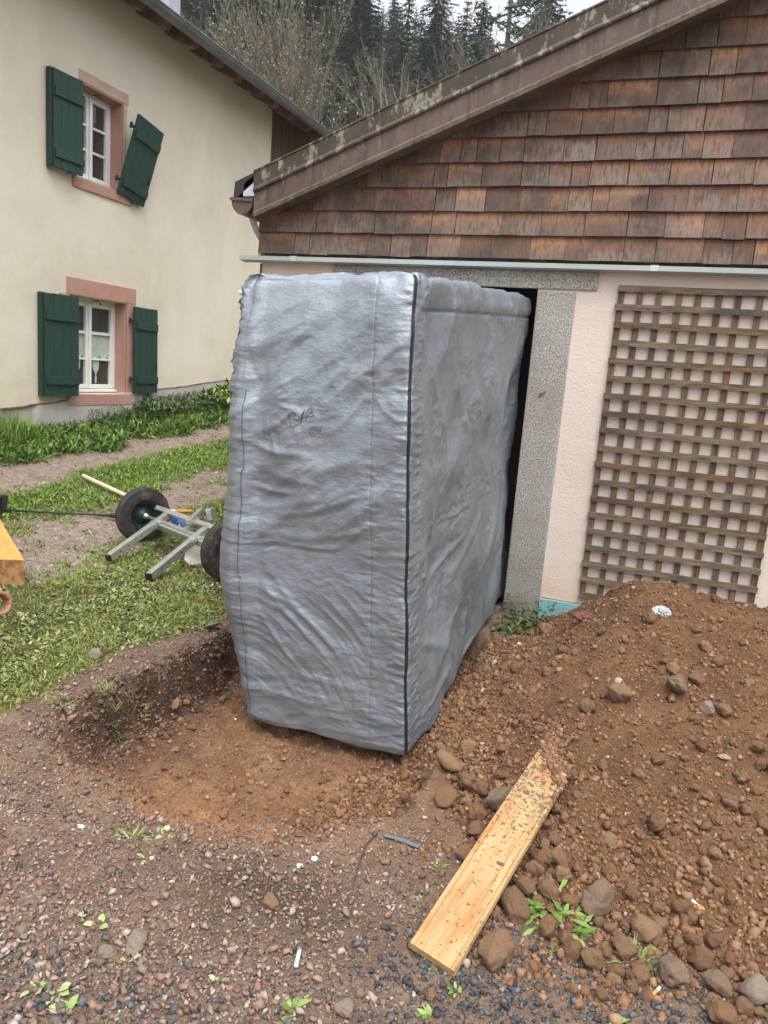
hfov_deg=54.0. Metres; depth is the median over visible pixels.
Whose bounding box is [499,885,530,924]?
stone
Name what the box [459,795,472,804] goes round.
pebble
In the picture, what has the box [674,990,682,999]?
pebble
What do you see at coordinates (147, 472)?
verge grass
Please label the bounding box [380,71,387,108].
bare sapling
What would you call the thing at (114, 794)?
stone
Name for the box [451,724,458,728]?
pebble
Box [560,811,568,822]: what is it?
stone
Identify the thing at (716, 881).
pebble
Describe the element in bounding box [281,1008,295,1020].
seedling
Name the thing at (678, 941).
stone
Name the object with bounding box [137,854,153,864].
seedling
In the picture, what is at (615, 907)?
stone
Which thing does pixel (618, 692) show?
stone
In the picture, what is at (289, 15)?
spruce tree
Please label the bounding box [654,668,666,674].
stone
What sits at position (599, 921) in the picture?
stone
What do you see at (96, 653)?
rock
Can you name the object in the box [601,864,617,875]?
pebble
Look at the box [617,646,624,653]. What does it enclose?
stone
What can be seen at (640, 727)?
soil heap
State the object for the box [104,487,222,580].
hand cart
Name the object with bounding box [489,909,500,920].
pebble
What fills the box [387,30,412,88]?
spruce tree
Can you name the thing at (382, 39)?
spruce tree
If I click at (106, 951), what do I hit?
stone
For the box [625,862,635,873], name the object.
pebble
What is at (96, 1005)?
gravel
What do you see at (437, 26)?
spruce tree
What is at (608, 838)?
pebble
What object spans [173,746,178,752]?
stone
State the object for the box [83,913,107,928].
seedling
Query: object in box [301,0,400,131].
spruce tree
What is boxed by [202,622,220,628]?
rock
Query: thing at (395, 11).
spruce tree
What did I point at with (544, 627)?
stone
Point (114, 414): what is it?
herb clump
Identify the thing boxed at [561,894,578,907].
stone
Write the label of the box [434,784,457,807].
stone
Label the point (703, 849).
stone
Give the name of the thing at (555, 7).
spruce tree
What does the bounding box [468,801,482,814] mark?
pebble
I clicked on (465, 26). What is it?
spruce tree
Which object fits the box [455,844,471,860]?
stone
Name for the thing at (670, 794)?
stone
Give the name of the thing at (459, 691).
pebble
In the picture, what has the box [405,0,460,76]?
spruce tree
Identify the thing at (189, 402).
herb clump
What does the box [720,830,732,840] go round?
stone
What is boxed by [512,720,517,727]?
pebble
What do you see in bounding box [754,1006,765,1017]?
stone
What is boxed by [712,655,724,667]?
pebble
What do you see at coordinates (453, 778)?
pebble
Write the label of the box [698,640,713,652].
pebble
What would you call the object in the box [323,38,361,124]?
spruce tree
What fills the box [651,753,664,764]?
stone
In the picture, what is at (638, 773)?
pebble
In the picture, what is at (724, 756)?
stone shard
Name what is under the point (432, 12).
spruce tree
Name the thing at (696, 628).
stone
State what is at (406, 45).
spruce tree
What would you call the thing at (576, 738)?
stone
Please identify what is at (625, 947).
stone
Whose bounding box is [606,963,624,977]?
stone
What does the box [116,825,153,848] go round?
weed
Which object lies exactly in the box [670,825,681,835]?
pebble
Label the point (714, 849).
pebble
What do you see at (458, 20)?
spruce tree
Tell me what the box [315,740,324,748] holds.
stone
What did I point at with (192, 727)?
stone
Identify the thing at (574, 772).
stone
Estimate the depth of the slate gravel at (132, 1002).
1.86 m
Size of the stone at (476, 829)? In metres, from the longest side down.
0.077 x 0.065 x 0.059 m
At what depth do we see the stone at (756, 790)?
2.58 m
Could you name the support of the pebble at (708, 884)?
on the soil heap
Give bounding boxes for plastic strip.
[384,834,419,847]
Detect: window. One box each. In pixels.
[59,276,135,405]
[66,68,131,205]
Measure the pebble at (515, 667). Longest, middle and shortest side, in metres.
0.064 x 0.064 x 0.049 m
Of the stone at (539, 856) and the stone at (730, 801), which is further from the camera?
the stone at (730, 801)
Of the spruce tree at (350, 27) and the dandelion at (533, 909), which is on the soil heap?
the dandelion at (533, 909)
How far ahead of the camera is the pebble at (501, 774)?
2.75 m
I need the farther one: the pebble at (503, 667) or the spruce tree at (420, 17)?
the spruce tree at (420, 17)
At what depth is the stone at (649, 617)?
3.59 m
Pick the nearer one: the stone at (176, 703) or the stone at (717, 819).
the stone at (717, 819)
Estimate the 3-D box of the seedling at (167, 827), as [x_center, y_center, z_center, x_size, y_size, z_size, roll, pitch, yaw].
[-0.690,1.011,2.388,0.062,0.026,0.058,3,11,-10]
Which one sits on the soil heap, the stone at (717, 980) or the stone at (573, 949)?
the stone at (573, 949)
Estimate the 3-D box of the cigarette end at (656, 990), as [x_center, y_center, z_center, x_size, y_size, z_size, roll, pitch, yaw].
[0.691,1.217,1.913,0.036,0.009,0.008,-5,14,-42]
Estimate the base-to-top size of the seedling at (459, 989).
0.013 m
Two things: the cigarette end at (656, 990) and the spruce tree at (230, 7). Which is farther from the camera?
the spruce tree at (230, 7)
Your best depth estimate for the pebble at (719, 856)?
2.33 m
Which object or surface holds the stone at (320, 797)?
on the ground at (246, 724)
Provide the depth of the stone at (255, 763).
3.08 m
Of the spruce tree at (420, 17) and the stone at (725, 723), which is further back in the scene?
the spruce tree at (420, 17)
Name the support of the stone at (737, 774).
on the soil heap
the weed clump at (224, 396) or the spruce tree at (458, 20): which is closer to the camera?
the weed clump at (224, 396)
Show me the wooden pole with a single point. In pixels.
(101, 484)
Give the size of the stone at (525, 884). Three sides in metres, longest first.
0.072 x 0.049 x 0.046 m
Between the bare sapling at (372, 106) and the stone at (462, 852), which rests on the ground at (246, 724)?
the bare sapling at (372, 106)
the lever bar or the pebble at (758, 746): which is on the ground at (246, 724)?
the lever bar
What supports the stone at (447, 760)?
on the soil heap
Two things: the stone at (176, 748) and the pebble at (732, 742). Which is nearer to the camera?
the pebble at (732, 742)
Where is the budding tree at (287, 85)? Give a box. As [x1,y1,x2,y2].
[180,0,363,131]
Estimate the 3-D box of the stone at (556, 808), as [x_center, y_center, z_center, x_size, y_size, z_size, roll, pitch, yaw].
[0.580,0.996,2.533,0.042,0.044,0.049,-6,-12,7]
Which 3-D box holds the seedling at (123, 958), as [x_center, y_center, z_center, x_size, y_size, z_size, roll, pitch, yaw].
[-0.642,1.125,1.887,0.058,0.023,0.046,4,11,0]
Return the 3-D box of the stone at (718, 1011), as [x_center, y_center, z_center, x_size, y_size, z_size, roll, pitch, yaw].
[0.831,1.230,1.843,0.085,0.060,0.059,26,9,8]
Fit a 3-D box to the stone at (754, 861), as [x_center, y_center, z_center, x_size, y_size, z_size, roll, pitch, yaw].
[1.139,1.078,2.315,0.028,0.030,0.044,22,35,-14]
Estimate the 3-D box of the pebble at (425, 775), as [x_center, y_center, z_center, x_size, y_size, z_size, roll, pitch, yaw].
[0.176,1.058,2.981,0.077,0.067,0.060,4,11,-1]
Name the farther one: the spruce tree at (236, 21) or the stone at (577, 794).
the spruce tree at (236, 21)
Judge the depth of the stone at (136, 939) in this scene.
1.93 m
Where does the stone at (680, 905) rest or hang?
on the soil heap
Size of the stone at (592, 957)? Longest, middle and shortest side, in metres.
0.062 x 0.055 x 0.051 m
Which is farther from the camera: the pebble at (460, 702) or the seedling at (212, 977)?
the pebble at (460, 702)
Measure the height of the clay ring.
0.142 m
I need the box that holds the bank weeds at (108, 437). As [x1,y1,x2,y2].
[0,393,230,466]
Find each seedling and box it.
[19,972,46,997]
[45,982,70,1004]
[49,994,78,1012]
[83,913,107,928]
[115,955,139,967]
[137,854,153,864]
[155,825,173,838]
[209,975,228,980]
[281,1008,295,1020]
[282,996,311,1010]
[417,1003,431,1020]
[447,981,461,997]
[609,1016,628,1023]
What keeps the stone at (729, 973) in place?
on the soil heap
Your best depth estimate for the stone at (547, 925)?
2.08 m
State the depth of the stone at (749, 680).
3.16 m
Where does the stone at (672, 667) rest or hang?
on the soil heap
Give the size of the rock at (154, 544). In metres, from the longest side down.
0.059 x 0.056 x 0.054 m
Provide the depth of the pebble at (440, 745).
3.07 m
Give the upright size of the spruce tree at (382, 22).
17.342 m
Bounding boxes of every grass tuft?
[40,690,78,711]
[91,678,129,745]
[607,930,666,975]
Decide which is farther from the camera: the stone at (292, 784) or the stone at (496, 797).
the stone at (292, 784)
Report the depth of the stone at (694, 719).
2.92 m
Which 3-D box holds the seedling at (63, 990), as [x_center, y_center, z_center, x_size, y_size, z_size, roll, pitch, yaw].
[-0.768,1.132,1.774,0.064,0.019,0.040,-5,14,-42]
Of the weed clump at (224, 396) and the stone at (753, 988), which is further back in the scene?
the weed clump at (224, 396)
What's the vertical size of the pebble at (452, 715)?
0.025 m
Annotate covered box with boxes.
[219,271,531,754]
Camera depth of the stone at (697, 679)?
3.14 m
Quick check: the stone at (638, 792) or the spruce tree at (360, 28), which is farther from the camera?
the spruce tree at (360, 28)
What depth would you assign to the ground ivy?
4.65 m
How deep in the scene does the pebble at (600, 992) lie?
1.87 m
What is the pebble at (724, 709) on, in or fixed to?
on the soil heap
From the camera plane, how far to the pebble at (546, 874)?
2.29 m
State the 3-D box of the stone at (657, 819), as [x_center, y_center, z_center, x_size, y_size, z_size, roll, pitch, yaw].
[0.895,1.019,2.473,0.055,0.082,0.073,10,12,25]
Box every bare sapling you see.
[361,96,372,115]
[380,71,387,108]
[393,61,408,99]
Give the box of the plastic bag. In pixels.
[651,605,671,617]
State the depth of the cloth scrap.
4.05 m
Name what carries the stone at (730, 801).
on the soil heap
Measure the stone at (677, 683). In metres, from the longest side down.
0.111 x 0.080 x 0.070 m
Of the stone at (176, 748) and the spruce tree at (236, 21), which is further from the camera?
the spruce tree at (236, 21)
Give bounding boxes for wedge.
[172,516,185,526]
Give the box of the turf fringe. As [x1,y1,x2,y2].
[102,633,230,709]
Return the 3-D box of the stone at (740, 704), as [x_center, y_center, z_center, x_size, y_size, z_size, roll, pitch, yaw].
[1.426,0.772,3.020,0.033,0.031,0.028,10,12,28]
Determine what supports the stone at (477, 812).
on the soil heap
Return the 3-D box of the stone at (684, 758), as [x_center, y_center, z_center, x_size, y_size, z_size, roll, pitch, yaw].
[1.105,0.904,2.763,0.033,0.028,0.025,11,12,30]
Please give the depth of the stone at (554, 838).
2.40 m
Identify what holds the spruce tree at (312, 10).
on the hillside
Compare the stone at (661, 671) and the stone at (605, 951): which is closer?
the stone at (605, 951)
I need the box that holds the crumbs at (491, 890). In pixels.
[421,766,548,943]
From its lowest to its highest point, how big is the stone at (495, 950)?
0.101 m
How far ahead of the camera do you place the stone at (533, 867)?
2.29 m
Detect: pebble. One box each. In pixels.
[398,791,410,803]
[419,770,432,784]
[433,741,445,750]
[449,713,456,718]
[450,775,456,780]
[451,696,458,702]
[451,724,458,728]
[456,688,462,694]
[457,699,464,706]
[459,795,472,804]
[461,739,478,750]
[461,753,468,759]
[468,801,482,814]
[471,704,476,709]
[482,665,490,670]
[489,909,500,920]
[496,744,509,753]
[496,771,505,778]
[498,664,507,670]
[502,676,511,681]
[510,661,521,673]
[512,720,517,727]
[534,725,543,732]
[541,666,551,676]
[542,819,551,828]
[542,847,553,862]
[544,872,551,877]
[550,660,556,665]
[558,645,567,653]
[559,928,571,945]
[567,713,573,718]
[569,983,579,993]
[572,649,578,655]
[580,698,595,713]
[594,986,608,999]
[596,626,605,634]
[599,830,616,846]
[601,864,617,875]
[605,972,621,985]
[623,979,638,993]
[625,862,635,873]
[625,960,649,986]
[632,768,644,779]
[633,858,641,865]
[650,877,659,886]
[651,936,660,946]
[659,658,668,664]
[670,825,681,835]
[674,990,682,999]
[686,909,697,925]
[690,783,698,790]
[696,740,705,751]
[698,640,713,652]
[701,881,713,890]
[704,886,711,893]
[705,790,714,801]
[708,845,721,858]
[710,874,721,886]
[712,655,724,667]
[715,703,732,716]
[716,852,722,859]
[723,892,735,904]
[728,965,738,972]
[729,738,735,746]
[737,776,745,783]
[750,740,766,752]
[751,687,764,696]
[755,758,767,770]
[758,816,767,834]
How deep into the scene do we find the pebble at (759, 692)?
3.08 m
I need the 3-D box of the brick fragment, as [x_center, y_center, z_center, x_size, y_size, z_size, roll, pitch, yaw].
[1.676,0.443,3.808,0.050,0.052,0.050,1,11,-18]
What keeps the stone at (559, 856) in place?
on the soil heap
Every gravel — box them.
[0,423,228,581]
[0,613,767,1023]
[0,739,767,1023]
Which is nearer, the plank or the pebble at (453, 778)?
the plank
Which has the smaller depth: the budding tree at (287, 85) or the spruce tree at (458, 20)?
the budding tree at (287, 85)
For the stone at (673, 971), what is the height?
0.061 m
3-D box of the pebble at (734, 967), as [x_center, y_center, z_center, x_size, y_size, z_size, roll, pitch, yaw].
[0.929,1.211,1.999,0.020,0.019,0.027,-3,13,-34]
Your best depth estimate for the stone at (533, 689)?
3.31 m
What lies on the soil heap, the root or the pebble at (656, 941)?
the pebble at (656, 941)
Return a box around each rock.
[88,648,102,659]
[150,542,157,547]
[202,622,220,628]
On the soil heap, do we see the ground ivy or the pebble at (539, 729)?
the pebble at (539, 729)
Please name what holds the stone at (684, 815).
on the soil heap
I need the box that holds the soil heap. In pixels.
[271,579,767,1023]
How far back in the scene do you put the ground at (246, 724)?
2.58 m
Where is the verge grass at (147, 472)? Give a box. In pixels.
[0,436,229,583]
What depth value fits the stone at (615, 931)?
2.10 m
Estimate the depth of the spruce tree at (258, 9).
53.61 m
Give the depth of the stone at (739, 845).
2.38 m
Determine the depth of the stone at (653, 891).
2.23 m
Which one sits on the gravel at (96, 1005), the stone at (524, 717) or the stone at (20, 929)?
the stone at (20, 929)
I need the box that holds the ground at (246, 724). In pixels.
[0,408,766,1023]
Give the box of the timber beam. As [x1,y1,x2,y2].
[0,520,23,585]
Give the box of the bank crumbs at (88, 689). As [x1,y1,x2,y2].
[24,624,240,767]
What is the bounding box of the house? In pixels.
[0,0,330,426]
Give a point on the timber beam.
(11, 565)
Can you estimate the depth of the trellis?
4.38 m
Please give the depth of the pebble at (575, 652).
3.58 m
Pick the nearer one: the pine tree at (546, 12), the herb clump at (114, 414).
the herb clump at (114, 414)
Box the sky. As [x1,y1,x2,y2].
[371,0,602,58]
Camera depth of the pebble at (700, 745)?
2.80 m
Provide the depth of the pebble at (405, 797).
2.93 m
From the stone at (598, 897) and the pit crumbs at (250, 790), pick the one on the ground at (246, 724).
the pit crumbs at (250, 790)
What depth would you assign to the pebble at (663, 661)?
3.28 m
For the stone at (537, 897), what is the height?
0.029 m
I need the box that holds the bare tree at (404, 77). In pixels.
[309,0,554,119]
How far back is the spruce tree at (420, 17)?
97.48 m
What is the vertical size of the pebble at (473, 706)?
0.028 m
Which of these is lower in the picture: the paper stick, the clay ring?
the paper stick
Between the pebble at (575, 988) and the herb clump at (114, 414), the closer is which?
the pebble at (575, 988)
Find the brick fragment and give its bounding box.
[710,594,720,603]
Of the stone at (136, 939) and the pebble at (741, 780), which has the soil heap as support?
the pebble at (741, 780)
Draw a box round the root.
[353,834,376,892]
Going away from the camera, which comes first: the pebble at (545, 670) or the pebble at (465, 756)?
the pebble at (465, 756)
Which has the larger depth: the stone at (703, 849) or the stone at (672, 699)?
the stone at (672, 699)
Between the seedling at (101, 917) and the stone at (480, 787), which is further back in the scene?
the stone at (480, 787)
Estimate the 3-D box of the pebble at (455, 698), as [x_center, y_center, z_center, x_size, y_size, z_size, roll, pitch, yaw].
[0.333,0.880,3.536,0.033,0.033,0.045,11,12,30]
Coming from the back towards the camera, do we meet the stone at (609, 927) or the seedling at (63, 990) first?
the stone at (609, 927)
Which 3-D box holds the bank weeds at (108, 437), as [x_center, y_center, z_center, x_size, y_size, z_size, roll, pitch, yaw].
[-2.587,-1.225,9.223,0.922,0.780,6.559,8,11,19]
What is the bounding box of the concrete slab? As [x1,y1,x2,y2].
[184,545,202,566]
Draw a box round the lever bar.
[0,494,114,517]
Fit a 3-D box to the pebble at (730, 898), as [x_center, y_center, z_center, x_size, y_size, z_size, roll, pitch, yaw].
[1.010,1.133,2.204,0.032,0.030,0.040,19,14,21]
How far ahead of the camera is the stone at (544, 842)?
2.38 m
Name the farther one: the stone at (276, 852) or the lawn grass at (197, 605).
the lawn grass at (197, 605)
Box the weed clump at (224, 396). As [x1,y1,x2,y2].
[199,378,231,409]
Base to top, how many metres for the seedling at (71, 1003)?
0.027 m
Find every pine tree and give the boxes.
[466,0,550,61]
[495,0,572,48]
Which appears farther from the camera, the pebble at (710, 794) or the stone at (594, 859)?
the pebble at (710, 794)
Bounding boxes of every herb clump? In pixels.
[86,403,136,426]
[132,389,217,420]
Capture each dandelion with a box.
[514,874,595,931]
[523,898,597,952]
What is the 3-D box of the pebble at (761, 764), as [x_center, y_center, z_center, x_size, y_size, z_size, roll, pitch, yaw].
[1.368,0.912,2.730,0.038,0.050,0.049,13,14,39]
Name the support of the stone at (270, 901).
on the ground at (246, 724)
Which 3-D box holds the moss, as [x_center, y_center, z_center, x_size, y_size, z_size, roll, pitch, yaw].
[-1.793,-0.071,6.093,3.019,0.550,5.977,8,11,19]
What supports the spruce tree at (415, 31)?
on the hillside
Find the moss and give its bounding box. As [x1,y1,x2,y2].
[0,433,228,710]
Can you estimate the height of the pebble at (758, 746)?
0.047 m
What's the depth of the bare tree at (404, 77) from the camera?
29.38 m
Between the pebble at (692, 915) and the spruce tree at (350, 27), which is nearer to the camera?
the pebble at (692, 915)
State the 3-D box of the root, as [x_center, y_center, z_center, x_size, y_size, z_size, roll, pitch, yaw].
[-0.068,1.069,2.303,0.028,0.042,0.335,6,11,10]
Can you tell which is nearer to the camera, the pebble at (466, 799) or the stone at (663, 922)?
the stone at (663, 922)
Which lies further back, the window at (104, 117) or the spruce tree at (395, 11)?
the spruce tree at (395, 11)
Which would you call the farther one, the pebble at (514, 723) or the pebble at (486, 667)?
the pebble at (486, 667)
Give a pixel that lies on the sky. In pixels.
(575, 6)
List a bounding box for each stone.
[14,924,29,935]
[97,944,116,959]
[109,789,120,800]
[125,927,147,954]
[172,698,181,710]
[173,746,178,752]
[186,724,196,730]
[219,809,227,819]
[225,781,235,793]
[252,760,258,765]
[261,893,278,909]
[272,848,281,856]
[289,781,295,789]
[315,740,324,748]
[317,794,323,800]
[333,997,354,1018]
[424,987,435,1001]
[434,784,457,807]
[435,750,462,771]
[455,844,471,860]
[457,772,476,791]
[467,820,485,839]
[469,805,487,820]
[472,780,488,796]
[476,928,514,972]
[486,786,511,809]
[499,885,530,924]
[513,874,535,895]
[519,713,529,723]
[524,859,545,877]
[528,685,537,693]
[530,849,549,868]
[531,893,544,902]
[537,877,560,901]
[539,622,552,633]
[539,837,549,848]
[539,914,556,939]
[548,832,561,845]
[550,847,567,866]
[551,802,562,814]
[555,865,572,881]
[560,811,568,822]
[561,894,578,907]
[564,939,582,962]
[569,733,578,741]
[571,768,576,776]
[572,790,581,798]
[580,879,614,916]
[580,947,602,970]
[587,856,599,863]
[592,916,606,926]
[597,758,608,769]
[598,944,611,959]
[603,922,617,933]
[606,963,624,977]
[608,683,631,702]
[610,902,619,911]
[610,928,622,936]
[611,932,638,960]
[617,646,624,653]
[617,853,624,861]
[619,919,630,931]
[624,884,636,899]
[630,913,662,944]
[631,846,642,856]
[634,787,643,795]
[641,611,657,623]
[647,886,659,897]
[648,808,666,832]
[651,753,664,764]
[651,901,664,913]
[652,915,668,932]
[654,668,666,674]
[658,955,690,988]
[666,662,679,674]
[667,674,686,694]
[667,792,677,797]
[668,696,675,702]
[671,898,689,914]
[673,934,683,947]
[679,913,690,926]
[680,755,689,761]
[680,812,688,818]
[684,931,698,946]
[686,714,700,724]
[687,945,714,971]
[688,672,705,686]
[688,736,695,742]
[691,625,702,632]
[698,842,709,857]
[699,700,714,715]
[699,912,718,929]
[702,969,732,998]
[705,765,712,770]
[705,932,721,948]
[705,998,739,1023]
[711,814,722,825]
[718,792,738,810]
[720,720,729,726]
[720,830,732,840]
[720,966,734,980]
[725,950,737,965]
[732,770,750,782]
[734,840,743,851]
[735,701,744,707]
[735,995,756,1017]
[737,972,767,1005]
[738,803,751,815]
[739,971,751,980]
[744,677,754,685]
[747,784,763,795]
[750,857,760,868]
[753,810,764,819]
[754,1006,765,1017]
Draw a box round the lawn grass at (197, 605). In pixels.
[0,494,225,711]
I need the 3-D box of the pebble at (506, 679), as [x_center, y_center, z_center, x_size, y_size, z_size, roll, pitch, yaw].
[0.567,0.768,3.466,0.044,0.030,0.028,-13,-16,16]
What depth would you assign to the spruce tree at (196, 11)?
51.59 m
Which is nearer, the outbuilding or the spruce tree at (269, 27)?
the outbuilding
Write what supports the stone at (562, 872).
on the soil heap
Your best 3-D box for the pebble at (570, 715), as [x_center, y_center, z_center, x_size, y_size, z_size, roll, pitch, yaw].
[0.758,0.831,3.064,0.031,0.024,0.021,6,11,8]
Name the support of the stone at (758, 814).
on the soil heap
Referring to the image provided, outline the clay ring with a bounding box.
[0,590,12,615]
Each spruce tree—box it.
[180,0,221,40]
[180,0,223,40]
[204,0,265,73]
[205,0,284,60]
[205,0,302,85]
[249,1,290,73]
[257,0,337,117]
[264,0,351,125]
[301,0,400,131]
[313,0,354,114]
[318,0,391,129]
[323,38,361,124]
[327,18,385,121]
[341,5,392,127]
[363,0,426,112]
[374,0,411,108]
[374,3,391,109]
[376,60,400,107]
[377,3,386,61]
[378,0,402,57]
[384,3,411,75]
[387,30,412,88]
[393,0,466,94]
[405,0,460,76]
[405,45,428,92]
[406,34,429,95]
[407,6,420,72]
[413,4,451,90]
[416,5,428,52]
[440,2,476,78]
[447,13,463,70]
[459,0,497,66]
[517,0,566,41]
[528,0,557,33]
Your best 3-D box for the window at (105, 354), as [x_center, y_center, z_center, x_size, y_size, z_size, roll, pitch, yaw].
[-3.268,-1.881,8.447,0.242,1.343,1.210,8,11,19]
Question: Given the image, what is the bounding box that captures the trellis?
[579,285,767,607]
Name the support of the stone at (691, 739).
on the soil heap
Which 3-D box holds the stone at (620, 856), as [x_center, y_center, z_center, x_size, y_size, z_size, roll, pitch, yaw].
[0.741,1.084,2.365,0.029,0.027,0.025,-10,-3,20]
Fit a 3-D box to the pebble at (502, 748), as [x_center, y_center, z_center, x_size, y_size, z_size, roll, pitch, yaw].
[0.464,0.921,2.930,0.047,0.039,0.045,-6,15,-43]
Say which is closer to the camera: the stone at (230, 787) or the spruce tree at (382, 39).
the stone at (230, 787)
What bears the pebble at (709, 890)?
on the soil heap
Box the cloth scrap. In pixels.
[572,611,592,621]
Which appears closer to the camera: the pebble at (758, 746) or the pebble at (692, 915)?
the pebble at (692, 915)
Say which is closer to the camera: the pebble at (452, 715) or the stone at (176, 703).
the pebble at (452, 715)
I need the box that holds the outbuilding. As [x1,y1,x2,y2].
[230,0,767,618]
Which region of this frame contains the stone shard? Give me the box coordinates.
[717,753,730,759]
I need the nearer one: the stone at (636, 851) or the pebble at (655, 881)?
the pebble at (655, 881)
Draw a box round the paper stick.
[294,949,300,967]
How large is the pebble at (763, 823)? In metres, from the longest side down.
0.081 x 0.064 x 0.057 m
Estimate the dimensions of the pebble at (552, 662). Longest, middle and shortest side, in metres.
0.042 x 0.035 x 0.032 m
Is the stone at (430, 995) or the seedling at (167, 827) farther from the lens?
the seedling at (167, 827)
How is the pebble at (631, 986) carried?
on the soil heap
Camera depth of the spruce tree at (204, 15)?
57.30 m
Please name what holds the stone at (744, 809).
on the soil heap
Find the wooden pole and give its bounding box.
[81,474,125,495]
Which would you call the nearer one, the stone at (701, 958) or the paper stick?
the paper stick
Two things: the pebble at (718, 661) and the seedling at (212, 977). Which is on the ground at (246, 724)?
the seedling at (212, 977)
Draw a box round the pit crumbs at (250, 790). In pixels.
[35,631,464,849]
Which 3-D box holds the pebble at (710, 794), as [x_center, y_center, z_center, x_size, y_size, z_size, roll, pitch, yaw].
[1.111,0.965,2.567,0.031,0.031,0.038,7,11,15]
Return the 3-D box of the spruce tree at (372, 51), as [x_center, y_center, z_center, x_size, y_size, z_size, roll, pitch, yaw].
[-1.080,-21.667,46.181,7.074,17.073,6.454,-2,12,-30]
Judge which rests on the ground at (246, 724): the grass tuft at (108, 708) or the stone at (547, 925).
the grass tuft at (108, 708)
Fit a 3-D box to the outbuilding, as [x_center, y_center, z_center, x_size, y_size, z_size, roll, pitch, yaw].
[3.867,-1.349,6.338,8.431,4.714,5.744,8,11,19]
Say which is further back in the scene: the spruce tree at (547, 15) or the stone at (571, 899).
the spruce tree at (547, 15)
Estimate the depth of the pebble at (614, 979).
1.93 m
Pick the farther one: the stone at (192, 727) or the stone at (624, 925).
the stone at (192, 727)
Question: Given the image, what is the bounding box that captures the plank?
[408,749,575,976]
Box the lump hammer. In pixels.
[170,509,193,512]
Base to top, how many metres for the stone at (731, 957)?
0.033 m
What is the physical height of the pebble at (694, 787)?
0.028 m
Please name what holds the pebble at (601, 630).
on the soil heap
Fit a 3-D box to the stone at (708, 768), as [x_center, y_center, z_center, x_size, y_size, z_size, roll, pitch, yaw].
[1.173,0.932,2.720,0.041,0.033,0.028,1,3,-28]
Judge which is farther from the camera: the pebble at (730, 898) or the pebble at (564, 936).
the pebble at (730, 898)
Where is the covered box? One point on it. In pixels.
(372, 416)
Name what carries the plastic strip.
on the ground at (246, 724)
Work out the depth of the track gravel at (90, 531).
6.38 m
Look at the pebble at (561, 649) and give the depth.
3.66 m
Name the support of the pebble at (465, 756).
on the soil heap
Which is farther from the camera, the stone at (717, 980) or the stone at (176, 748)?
the stone at (176, 748)
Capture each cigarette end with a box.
[652,986,660,994]
[691,899,704,909]
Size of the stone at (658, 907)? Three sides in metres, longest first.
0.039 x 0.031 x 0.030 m
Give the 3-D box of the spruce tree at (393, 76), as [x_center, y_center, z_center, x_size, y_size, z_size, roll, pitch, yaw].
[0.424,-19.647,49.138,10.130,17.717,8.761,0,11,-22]
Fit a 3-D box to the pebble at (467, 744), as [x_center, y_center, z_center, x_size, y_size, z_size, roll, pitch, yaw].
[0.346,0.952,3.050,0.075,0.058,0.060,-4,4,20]
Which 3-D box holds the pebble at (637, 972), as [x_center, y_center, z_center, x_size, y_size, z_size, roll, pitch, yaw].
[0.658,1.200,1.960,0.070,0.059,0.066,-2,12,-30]
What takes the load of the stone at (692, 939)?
on the soil heap
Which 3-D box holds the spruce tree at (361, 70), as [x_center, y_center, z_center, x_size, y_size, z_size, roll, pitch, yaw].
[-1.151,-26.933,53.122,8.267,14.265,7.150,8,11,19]
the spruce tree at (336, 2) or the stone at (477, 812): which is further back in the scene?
the spruce tree at (336, 2)
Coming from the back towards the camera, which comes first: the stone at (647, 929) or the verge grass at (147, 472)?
the verge grass at (147, 472)
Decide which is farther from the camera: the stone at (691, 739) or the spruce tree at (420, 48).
the spruce tree at (420, 48)
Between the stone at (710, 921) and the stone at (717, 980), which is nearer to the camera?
the stone at (717, 980)
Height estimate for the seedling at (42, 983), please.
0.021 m
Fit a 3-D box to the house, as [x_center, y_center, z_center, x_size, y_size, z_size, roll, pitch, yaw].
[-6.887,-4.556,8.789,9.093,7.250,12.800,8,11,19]
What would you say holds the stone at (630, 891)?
on the soil heap
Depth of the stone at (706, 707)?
2.97 m
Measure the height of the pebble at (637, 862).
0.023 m
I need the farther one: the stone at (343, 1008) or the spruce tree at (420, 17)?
the spruce tree at (420, 17)
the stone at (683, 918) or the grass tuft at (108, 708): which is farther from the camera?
the grass tuft at (108, 708)
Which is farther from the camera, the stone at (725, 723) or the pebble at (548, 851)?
the stone at (725, 723)
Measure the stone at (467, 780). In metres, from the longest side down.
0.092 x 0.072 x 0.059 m
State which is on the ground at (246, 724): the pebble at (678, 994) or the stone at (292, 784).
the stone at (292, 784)
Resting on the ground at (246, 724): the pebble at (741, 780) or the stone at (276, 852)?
the stone at (276, 852)
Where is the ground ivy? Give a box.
[491,592,556,636]

